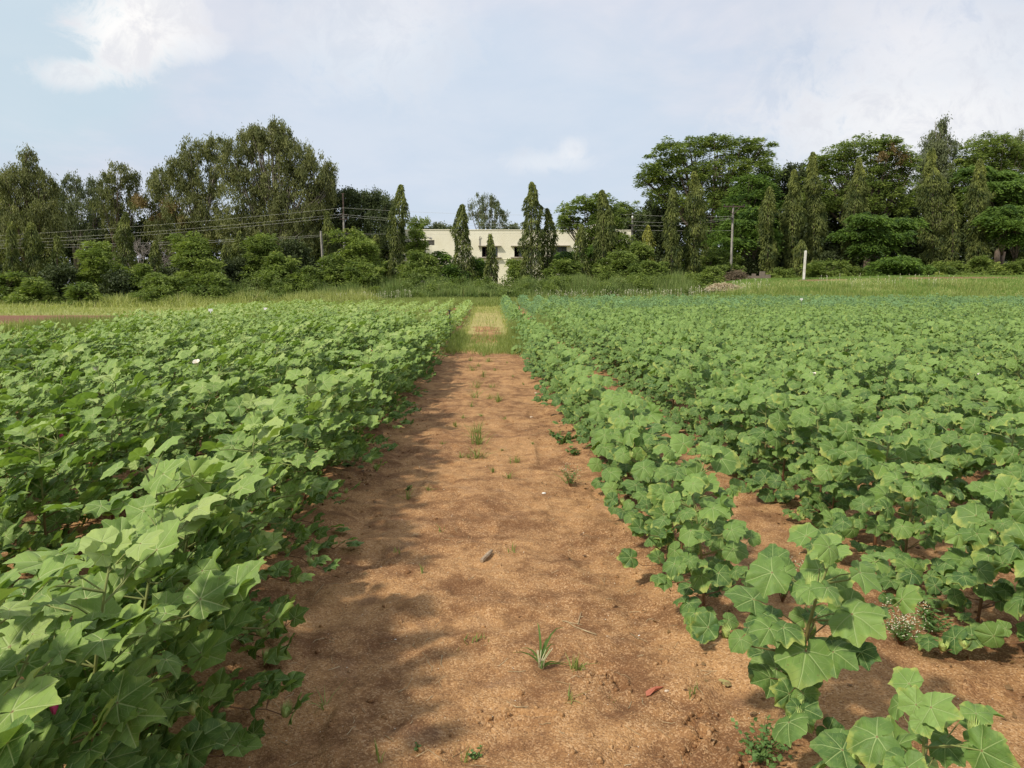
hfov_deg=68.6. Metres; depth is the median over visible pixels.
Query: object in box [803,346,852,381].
cotton plant
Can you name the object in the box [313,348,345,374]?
cotton plant
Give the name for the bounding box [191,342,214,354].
cotton plant
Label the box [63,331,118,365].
cotton plant
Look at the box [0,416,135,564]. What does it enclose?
cotton plant
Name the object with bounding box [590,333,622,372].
cotton plant
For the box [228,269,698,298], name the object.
tall weeds
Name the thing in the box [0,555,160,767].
cotton plant
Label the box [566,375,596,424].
cotton plant
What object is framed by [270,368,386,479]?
cotton plant
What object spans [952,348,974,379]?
cotton plant
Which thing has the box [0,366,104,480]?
cotton plant
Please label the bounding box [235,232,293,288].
shrub
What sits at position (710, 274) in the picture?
shrub
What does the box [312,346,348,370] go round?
cotton plant
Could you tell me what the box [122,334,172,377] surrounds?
cotton plant
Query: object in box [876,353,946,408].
cotton plant
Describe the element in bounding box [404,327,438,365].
cotton plant
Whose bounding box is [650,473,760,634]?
cotton plant
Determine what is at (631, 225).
utility pole
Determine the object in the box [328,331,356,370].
cotton plant
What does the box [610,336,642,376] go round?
cotton plant
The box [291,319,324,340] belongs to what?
cotton plant
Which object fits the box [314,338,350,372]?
cotton plant
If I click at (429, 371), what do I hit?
cotton plant
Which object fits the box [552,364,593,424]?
cotton plant
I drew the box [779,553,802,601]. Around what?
flowering weed
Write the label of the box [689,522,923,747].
cotton plant
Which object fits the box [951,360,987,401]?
cotton plant
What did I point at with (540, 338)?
cotton plant
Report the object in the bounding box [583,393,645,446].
cotton plant
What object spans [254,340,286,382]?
cotton plant
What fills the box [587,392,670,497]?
cotton plant
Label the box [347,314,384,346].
cotton plant
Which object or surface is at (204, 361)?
cotton plant
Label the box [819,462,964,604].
cotton plant
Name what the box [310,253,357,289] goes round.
shrub
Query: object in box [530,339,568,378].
cotton plant
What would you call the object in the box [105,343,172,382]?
cotton plant
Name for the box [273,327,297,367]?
cotton plant
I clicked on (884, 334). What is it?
cotton plant
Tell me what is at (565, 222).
leafy tree
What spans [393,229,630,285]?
building
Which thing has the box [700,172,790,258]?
leafy tree
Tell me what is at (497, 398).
grass tuft
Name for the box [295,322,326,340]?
cotton plant
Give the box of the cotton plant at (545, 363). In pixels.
[535,356,564,395]
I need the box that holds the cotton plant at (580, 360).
[552,354,607,416]
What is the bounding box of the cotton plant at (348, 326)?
[317,321,369,368]
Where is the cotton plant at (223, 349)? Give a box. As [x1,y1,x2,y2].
[196,344,242,398]
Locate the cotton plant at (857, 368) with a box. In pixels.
[837,357,907,424]
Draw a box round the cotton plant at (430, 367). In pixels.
[417,338,432,369]
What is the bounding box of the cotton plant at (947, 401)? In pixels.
[906,382,985,453]
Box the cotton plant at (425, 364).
[396,340,428,378]
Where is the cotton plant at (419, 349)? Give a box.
[412,329,436,370]
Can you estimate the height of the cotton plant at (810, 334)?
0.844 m
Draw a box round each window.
[427,240,434,244]
[514,247,532,256]
[552,246,566,254]
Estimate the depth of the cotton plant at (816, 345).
11.99 m
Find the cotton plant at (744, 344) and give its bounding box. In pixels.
[731,342,756,360]
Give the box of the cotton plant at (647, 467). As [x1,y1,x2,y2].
[603,444,716,555]
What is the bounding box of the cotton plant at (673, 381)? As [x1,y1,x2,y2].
[658,363,702,423]
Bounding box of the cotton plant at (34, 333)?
[4,327,47,355]
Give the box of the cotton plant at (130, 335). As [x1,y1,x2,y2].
[98,328,146,355]
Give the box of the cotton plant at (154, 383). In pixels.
[86,368,165,448]
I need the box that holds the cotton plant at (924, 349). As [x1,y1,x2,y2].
[911,338,937,356]
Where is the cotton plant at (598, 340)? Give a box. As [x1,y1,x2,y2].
[585,330,616,365]
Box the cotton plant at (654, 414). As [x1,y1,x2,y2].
[600,394,680,502]
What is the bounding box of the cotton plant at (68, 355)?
[2,343,104,432]
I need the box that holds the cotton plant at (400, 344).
[368,332,429,394]
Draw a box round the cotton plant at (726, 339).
[708,335,736,357]
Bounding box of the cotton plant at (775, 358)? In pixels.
[765,346,795,365]
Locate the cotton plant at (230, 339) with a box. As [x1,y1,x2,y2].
[225,333,255,370]
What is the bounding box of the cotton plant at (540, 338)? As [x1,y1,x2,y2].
[523,332,557,376]
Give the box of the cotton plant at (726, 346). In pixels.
[701,342,744,390]
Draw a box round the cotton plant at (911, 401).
[861,394,944,472]
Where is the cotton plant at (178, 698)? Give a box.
[0,474,312,765]
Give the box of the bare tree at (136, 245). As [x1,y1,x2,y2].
[109,236,171,270]
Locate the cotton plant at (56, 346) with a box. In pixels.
[25,341,87,380]
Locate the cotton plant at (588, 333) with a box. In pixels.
[584,328,614,361]
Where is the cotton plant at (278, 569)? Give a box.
[150,486,314,646]
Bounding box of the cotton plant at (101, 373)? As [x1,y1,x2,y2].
[81,358,121,395]
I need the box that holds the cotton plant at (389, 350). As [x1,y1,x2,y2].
[371,343,416,405]
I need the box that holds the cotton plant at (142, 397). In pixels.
[46,378,183,526]
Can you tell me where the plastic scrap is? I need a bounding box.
[646,686,662,695]
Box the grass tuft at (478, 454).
[469,444,495,458]
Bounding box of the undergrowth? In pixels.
[33,271,713,304]
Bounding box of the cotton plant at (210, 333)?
[203,331,247,365]
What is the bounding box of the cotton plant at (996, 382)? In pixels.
[942,373,1023,465]
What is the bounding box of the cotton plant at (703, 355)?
[693,346,722,381]
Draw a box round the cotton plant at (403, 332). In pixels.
[377,329,430,382]
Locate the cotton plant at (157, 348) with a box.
[110,340,178,386]
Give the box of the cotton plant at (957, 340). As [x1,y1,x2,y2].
[930,338,973,372]
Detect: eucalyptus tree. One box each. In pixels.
[0,142,72,276]
[0,168,23,264]
[45,183,70,234]
[50,169,108,283]
[79,174,109,238]
[86,159,155,257]
[128,131,236,256]
[138,163,168,245]
[208,115,339,284]
[374,188,393,222]
[465,192,509,228]
[914,113,967,256]
[1008,128,1023,173]
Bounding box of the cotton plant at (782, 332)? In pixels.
[767,328,790,358]
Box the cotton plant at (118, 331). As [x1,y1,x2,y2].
[101,329,142,357]
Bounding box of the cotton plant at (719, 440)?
[687,373,770,459]
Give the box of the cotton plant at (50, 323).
[21,321,68,372]
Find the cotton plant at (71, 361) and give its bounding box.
[38,354,104,402]
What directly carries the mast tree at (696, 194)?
on the ground at (872, 692)
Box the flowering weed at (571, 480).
[561,462,579,486]
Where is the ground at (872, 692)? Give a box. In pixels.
[0,276,1023,767]
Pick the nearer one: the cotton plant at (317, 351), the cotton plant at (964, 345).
the cotton plant at (317, 351)
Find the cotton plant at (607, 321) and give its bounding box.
[582,319,616,360]
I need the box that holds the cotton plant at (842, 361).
[818,354,857,399]
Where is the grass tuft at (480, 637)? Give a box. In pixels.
[457,634,488,650]
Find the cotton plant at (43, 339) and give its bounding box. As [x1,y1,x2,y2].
[18,335,65,379]
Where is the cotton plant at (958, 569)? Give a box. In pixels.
[914,473,1023,638]
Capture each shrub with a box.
[0,270,29,302]
[2,276,66,305]
[32,261,79,298]
[60,280,105,307]
[64,240,136,292]
[96,265,137,296]
[115,263,154,294]
[127,272,185,306]
[155,257,185,284]
[161,231,231,288]
[177,270,239,300]
[222,250,262,286]
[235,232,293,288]
[249,250,301,293]
[277,236,325,281]
[288,265,331,291]
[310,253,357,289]
[319,226,384,282]
[341,259,387,292]
[381,259,395,279]
[390,249,447,286]
[404,226,428,262]
[427,249,453,276]
[438,263,480,283]
[470,256,488,279]
[504,257,530,282]
[541,257,589,282]
[584,258,609,280]
[592,249,642,279]
[623,259,670,277]
[625,272,657,287]
[628,240,655,263]
[673,262,700,278]
[695,264,729,284]
[699,246,746,280]
[737,253,766,277]
[766,266,799,277]
[795,258,850,277]
[817,249,850,269]
[831,264,869,276]
[862,254,941,275]
[911,269,947,275]
[926,259,977,274]
[955,255,1017,275]
[955,271,989,275]
[997,257,1023,275]
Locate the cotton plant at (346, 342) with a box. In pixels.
[332,335,359,366]
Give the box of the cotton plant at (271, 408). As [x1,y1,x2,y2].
[196,393,363,551]
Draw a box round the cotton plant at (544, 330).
[524,325,561,372]
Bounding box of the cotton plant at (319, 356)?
[245,339,331,409]
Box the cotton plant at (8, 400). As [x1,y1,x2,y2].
[0,382,92,501]
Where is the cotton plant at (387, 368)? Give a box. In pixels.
[320,349,413,426]
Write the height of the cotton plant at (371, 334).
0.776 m
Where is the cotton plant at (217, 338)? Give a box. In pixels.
[193,332,229,355]
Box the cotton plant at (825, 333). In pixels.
[802,331,833,341]
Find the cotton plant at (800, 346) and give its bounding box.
[775,342,819,392]
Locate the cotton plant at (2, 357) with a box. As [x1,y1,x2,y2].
[0,355,16,412]
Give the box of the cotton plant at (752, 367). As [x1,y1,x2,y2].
[680,356,761,436]
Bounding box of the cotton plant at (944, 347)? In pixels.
[927,342,978,384]
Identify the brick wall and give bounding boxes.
[748,271,770,278]
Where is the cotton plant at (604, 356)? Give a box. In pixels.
[596,334,625,370]
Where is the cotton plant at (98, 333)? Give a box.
[83,329,110,350]
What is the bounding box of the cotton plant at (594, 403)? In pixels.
[589,388,642,476]
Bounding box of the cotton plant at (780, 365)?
[761,356,826,395]
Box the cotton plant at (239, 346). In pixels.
[189,342,259,396]
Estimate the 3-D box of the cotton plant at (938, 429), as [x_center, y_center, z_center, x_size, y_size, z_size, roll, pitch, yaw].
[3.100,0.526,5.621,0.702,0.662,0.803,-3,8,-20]
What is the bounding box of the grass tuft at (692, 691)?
[688,679,697,698]
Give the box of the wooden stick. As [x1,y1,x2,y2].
[480,549,492,562]
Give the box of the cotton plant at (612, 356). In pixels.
[597,330,642,378]
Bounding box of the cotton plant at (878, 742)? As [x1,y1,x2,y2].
[809,666,1020,767]
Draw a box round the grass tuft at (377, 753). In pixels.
[374,740,384,762]
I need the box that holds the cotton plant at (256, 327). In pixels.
[242,321,274,347]
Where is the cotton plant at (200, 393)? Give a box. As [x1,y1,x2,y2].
[144,375,245,468]
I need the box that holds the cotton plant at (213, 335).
[192,333,227,364]
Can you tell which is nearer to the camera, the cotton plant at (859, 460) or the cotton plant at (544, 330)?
the cotton plant at (859, 460)
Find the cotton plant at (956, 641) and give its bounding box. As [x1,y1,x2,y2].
[913,497,1023,654]
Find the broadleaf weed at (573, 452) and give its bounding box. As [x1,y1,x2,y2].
[565,446,580,454]
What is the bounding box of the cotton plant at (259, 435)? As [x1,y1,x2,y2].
[176,415,340,599]
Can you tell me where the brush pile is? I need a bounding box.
[717,268,753,280]
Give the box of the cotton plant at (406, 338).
[376,331,431,392]
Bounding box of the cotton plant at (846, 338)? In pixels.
[824,333,853,350]
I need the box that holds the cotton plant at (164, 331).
[148,329,184,337]
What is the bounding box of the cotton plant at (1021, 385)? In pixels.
[999,379,1023,412]
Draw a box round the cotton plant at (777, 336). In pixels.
[764,335,784,357]
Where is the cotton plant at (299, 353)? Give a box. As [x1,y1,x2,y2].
[248,346,315,412]
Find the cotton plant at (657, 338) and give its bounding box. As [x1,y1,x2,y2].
[652,333,672,355]
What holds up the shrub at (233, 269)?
on the ground at (872, 692)
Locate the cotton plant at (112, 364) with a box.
[58,353,162,465]
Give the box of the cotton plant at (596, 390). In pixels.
[566,374,613,443]
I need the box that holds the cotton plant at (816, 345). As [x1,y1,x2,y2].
[808,333,841,358]
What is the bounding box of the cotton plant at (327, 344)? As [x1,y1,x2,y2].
[292,337,348,370]
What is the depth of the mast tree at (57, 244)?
75.31 m
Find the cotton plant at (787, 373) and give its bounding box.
[766,362,821,421]
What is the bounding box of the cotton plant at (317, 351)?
[291,343,335,390]
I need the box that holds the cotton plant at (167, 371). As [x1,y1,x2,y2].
[121,352,203,424]
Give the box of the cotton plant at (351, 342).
[333,330,369,365]
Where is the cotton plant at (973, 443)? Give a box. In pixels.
[922,412,1023,521]
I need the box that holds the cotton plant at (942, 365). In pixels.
[915,356,984,409]
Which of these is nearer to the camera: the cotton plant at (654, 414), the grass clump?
the grass clump
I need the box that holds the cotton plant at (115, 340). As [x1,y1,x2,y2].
[82,332,132,383]
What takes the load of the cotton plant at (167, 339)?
on the ground at (872, 692)
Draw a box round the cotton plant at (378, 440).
[339,379,393,467]
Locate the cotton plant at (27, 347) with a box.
[4,339,36,374]
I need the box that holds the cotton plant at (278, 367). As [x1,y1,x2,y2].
[242,352,307,425]
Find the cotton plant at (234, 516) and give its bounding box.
[56,454,300,664]
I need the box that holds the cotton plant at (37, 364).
[0,358,80,442]
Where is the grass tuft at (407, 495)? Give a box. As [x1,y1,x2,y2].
[387,489,413,499]
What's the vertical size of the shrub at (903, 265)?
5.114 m
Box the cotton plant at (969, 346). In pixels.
[960,341,979,356]
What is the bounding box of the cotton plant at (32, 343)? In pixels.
[8,337,62,379]
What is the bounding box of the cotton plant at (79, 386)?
[22,381,115,455]
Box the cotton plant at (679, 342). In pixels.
[666,339,683,359]
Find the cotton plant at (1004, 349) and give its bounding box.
[967,342,1020,389]
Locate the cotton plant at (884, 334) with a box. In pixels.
[872,329,897,344]
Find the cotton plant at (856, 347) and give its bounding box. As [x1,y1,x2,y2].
[826,340,864,369]
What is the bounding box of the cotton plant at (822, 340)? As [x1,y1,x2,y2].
[810,335,850,359]
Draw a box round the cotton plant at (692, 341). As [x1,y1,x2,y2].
[672,340,697,369]
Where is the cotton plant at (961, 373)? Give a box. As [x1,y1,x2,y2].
[945,365,994,423]
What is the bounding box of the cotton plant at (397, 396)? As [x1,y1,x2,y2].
[347,347,406,404]
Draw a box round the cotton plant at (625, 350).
[612,337,646,390]
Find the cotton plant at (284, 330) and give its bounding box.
[275,325,301,343]
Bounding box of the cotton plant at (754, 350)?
[747,345,767,359]
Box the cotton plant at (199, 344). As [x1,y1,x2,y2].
[161,332,211,359]
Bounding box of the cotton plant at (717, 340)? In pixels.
[690,331,731,379]
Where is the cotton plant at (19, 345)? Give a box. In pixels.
[0,332,38,388]
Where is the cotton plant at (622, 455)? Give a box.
[594,414,680,523]
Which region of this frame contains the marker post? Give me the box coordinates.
[802,250,806,279]
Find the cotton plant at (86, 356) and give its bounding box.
[81,350,132,396]
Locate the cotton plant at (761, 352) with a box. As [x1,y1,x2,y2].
[729,350,765,378]
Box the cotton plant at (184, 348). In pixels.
[142,338,197,378]
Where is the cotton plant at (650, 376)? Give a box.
[636,361,673,404]
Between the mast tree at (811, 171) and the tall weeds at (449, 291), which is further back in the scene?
the mast tree at (811, 171)
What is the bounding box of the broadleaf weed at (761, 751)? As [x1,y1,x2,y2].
[731,715,794,767]
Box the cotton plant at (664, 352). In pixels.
[638,348,685,405]
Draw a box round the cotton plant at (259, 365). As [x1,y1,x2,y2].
[200,351,293,438]
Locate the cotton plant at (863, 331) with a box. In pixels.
[840,327,880,351]
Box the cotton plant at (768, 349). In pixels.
[754,342,802,392]
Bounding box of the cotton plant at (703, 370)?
[660,352,723,435]
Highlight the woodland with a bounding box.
[0,181,1023,283]
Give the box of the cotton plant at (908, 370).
[890,355,932,396]
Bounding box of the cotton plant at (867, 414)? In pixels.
[837,395,896,445]
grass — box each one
[0,286,386,341]
[0,300,1012,355]
[264,274,1023,306]
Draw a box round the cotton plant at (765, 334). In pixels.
[751,326,781,351]
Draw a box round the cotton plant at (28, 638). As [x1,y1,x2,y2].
[0,600,143,767]
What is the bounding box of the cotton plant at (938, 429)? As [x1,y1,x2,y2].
[872,412,967,502]
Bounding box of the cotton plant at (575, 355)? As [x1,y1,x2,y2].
[550,347,612,405]
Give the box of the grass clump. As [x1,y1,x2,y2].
[513,623,568,668]
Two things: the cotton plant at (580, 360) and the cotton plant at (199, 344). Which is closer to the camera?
the cotton plant at (580, 360)
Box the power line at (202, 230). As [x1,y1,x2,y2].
[47,217,335,241]
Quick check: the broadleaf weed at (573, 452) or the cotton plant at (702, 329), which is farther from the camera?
the cotton plant at (702, 329)
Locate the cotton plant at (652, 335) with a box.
[645,329,667,343]
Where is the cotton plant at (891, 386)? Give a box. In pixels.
[863,364,947,434]
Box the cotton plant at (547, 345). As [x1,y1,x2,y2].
[538,341,566,381]
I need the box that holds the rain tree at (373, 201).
[303,184,394,260]
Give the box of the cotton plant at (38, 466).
[0,420,129,566]
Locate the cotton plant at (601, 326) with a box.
[581,321,618,364]
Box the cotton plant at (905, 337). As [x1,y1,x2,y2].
[881,334,926,372]
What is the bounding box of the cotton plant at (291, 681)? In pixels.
[87,503,305,735]
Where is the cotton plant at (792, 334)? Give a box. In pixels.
[775,331,810,353]
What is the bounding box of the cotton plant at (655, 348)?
[626,343,671,397]
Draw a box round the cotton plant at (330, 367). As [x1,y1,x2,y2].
[277,347,333,399]
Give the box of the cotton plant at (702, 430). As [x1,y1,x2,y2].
[680,372,742,445]
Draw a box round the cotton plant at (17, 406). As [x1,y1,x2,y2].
[0,395,78,497]
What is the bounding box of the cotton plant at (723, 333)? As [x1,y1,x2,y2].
[704,328,728,345]
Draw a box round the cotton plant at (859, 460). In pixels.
[796,414,946,552]
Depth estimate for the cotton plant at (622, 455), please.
4.79 m
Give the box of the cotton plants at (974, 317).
[0,293,1023,767]
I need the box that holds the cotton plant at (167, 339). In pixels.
[139,330,191,380]
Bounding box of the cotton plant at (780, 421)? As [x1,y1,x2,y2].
[738,394,825,493]
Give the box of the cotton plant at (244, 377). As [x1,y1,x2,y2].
[167,363,267,460]
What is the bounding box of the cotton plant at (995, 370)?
[963,359,1013,400]
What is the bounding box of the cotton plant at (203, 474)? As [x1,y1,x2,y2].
[31,435,308,666]
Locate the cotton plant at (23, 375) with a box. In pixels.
[0,371,67,446]
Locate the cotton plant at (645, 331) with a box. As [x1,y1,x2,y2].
[640,326,661,343]
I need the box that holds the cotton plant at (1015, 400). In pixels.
[967,385,1023,475]
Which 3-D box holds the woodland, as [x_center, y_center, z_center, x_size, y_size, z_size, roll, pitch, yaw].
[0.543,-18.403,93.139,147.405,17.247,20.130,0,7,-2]
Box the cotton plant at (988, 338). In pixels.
[972,334,1007,362]
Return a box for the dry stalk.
[568,622,596,634]
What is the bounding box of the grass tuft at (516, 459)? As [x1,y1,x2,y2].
[508,456,519,463]
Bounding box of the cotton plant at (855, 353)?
[840,341,878,387]
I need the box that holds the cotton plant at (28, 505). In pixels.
[0,464,78,586]
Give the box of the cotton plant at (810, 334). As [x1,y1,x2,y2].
[786,331,820,354]
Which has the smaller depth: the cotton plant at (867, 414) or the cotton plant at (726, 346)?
the cotton plant at (867, 414)
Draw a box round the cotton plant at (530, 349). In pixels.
[527,334,557,364]
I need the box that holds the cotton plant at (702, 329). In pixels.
[688,325,714,350]
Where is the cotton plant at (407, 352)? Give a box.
[377,346,422,396]
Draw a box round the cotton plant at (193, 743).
[0,517,265,767]
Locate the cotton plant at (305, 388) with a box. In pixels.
[235,367,378,499]
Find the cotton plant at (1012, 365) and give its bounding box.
[990,345,1023,390]
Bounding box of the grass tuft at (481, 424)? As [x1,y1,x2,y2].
[462,417,488,432]
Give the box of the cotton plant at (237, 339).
[215,335,271,396]
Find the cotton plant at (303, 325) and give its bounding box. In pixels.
[286,320,320,345]
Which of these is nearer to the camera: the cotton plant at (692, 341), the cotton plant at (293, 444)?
the cotton plant at (293, 444)
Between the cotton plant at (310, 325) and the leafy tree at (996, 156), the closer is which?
the cotton plant at (310, 325)
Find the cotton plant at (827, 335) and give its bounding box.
[806,332,836,344]
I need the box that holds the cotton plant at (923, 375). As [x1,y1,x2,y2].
[882,368,972,432]
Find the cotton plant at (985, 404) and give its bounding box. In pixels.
[979,380,1023,434]
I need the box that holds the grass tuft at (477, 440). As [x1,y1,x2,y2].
[457,424,494,444]
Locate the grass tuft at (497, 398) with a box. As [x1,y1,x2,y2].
[492,392,501,401]
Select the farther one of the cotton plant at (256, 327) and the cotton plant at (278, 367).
the cotton plant at (256, 327)
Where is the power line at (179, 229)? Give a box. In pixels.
[45,214,337,238]
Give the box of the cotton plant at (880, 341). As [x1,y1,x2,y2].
[865,337,892,366]
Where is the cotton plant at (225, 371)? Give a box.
[153,353,268,455]
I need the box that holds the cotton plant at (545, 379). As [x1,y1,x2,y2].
[543,347,568,381]
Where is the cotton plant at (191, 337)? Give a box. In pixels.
[172,331,203,343]
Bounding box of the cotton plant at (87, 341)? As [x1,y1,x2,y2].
[50,332,107,396]
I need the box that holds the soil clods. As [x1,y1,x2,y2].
[213,398,764,767]
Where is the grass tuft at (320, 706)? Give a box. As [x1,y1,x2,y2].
[306,683,342,709]
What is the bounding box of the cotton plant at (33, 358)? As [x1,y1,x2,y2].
[0,355,62,415]
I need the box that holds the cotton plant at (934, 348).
[902,329,957,383]
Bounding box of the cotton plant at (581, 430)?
[576,390,619,455]
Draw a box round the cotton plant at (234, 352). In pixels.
[181,345,246,407]
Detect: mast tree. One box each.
[2,222,21,273]
[19,222,47,278]
[44,235,68,267]
[112,212,137,269]
[144,241,162,272]
[219,244,231,275]
[229,230,246,260]
[319,211,337,285]
[371,234,383,278]
[386,184,410,280]
[449,204,478,284]
[483,233,498,283]
[516,182,548,280]
[540,208,558,279]
[572,225,591,279]
[591,189,618,276]
[642,225,656,260]
[660,188,683,274]
[681,171,710,280]
[754,186,780,276]
[778,169,808,270]
[790,240,809,276]
[801,151,829,262]
[837,157,871,266]
[912,148,953,265]
[943,193,962,262]
[962,158,996,262]
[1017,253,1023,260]
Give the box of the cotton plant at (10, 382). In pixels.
[0,372,44,445]
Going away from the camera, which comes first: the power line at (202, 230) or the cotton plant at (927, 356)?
the cotton plant at (927, 356)
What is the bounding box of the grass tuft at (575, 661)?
[558,653,594,671]
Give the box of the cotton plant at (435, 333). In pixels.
[407,325,441,361]
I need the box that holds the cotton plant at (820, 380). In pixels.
[787,370,853,447]
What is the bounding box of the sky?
[0,0,1023,272]
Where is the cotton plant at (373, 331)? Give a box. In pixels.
[350,322,383,349]
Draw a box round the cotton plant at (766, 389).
[732,377,804,492]
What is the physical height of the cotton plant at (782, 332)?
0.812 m
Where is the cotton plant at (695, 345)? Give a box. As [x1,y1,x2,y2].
[670,331,711,385]
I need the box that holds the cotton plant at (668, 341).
[659,333,682,357]
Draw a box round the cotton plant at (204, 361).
[161,348,233,414]
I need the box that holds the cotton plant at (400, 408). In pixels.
[338,342,413,415]
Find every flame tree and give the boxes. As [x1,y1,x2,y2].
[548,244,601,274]
[711,205,784,273]
[825,212,931,262]
[949,164,1023,264]
[964,204,1023,260]
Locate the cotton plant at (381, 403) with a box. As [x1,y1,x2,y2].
[316,380,397,450]
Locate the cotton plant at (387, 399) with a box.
[344,373,402,442]
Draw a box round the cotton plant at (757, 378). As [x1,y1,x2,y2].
[746,367,786,391]
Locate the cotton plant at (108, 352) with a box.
[71,341,116,375]
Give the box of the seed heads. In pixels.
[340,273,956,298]
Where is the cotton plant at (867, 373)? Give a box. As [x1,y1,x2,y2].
[850,345,898,377]
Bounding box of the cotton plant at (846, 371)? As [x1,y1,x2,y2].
[826,365,880,411]
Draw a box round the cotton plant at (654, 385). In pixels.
[645,349,701,411]
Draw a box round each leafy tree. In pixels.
[405,215,431,228]
[426,221,449,228]
[497,223,509,228]
[505,221,521,229]
[553,192,635,262]
[612,200,646,236]
[632,132,785,262]
[633,194,685,262]
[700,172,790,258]
[771,162,819,246]
[791,132,930,267]
[947,130,1023,262]
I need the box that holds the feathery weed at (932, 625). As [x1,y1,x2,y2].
[916,601,952,634]
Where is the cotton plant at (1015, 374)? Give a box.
[994,351,1023,393]
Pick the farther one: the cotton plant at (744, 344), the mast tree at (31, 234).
the mast tree at (31, 234)
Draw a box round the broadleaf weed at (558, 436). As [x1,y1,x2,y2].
[548,429,578,443]
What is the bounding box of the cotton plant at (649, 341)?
[617,338,661,390]
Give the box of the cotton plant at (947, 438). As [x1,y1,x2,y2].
[891,409,1009,507]
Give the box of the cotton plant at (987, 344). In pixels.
[962,340,1015,373]
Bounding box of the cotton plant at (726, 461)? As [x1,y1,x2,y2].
[616,433,747,584]
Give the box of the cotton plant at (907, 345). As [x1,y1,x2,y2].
[871,338,923,395]
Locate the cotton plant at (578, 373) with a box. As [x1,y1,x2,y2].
[562,370,601,424]
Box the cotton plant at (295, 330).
[278,327,314,344]
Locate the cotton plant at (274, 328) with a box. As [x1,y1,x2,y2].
[236,323,293,357]
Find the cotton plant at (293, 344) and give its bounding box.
[231,337,316,422]
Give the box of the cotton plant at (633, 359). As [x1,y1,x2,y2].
[616,345,659,391]
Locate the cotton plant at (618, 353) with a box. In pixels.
[614,346,635,380]
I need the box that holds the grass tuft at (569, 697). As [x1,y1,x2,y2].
[566,685,584,703]
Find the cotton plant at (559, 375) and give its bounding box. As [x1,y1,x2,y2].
[541,363,586,408]
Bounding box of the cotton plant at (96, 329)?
[92,324,133,356]
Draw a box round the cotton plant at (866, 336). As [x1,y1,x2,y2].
[848,333,877,360]
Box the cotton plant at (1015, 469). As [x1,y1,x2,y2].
[984,446,1023,503]
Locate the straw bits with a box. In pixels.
[264,425,775,767]
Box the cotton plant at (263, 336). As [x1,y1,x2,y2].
[242,332,280,369]
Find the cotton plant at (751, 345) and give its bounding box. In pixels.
[729,338,759,353]
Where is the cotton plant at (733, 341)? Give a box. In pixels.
[727,337,749,347]
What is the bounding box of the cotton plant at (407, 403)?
[346,351,421,412]
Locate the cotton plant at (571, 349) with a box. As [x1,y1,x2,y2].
[540,345,576,383]
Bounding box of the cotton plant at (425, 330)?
[405,325,439,362]
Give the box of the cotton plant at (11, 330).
[0,325,22,376]
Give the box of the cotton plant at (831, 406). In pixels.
[756,383,873,527]
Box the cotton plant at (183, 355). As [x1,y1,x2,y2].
[144,345,227,421]
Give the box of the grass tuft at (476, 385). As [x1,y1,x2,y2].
[471,378,480,387]
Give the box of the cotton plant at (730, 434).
[700,383,794,479]
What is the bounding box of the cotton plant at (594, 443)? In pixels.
[590,408,665,481]
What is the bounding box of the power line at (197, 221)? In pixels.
[0,208,337,235]
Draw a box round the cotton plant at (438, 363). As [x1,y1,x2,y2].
[427,328,441,365]
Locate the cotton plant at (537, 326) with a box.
[522,322,557,365]
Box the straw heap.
[702,281,745,290]
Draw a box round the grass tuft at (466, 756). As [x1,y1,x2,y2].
[453,747,475,762]
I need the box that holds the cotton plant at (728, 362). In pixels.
[710,350,764,389]
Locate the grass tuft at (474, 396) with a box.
[466,386,487,397]
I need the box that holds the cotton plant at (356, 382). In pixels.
[302,369,384,462]
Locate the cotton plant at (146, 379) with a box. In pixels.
[106,378,181,429]
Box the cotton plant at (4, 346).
[0,331,34,416]
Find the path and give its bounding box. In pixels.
[200,307,769,767]
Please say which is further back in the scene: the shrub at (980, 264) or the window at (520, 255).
the window at (520, 255)
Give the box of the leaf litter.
[4,401,1023,764]
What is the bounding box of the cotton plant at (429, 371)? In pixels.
[394,328,435,377]
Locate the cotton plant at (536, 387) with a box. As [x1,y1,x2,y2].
[534,352,558,394]
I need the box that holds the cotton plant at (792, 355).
[784,348,827,395]
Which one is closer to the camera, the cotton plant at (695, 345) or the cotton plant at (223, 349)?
the cotton plant at (223, 349)
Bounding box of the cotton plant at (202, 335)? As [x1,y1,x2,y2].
[182,328,214,348]
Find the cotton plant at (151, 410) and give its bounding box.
[17,367,184,538]
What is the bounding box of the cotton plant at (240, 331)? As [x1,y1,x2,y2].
[218,326,251,346]
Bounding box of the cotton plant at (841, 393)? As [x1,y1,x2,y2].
[801,378,872,451]
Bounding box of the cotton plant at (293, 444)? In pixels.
[242,403,350,531]
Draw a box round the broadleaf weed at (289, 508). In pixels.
[274,482,306,515]
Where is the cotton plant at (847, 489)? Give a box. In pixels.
[782,418,895,520]
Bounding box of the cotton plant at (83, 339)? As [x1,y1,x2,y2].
[41,333,90,360]
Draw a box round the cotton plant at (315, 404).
[265,393,370,518]
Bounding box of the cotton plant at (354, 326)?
[331,323,374,367]
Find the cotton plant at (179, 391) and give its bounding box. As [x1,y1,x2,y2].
[96,379,218,493]
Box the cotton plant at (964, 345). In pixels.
[950,337,972,356]
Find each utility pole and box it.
[320,231,322,255]
[339,193,346,247]
[629,216,635,242]
[723,204,744,270]
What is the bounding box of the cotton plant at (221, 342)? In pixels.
[212,339,263,366]
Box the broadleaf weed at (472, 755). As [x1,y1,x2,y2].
[468,745,482,758]
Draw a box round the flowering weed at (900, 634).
[882,599,929,644]
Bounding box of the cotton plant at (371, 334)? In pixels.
[356,329,378,351]
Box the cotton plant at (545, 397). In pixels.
[531,344,570,402]
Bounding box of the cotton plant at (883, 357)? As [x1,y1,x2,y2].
[857,344,921,426]
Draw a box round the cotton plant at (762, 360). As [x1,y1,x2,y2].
[726,352,775,383]

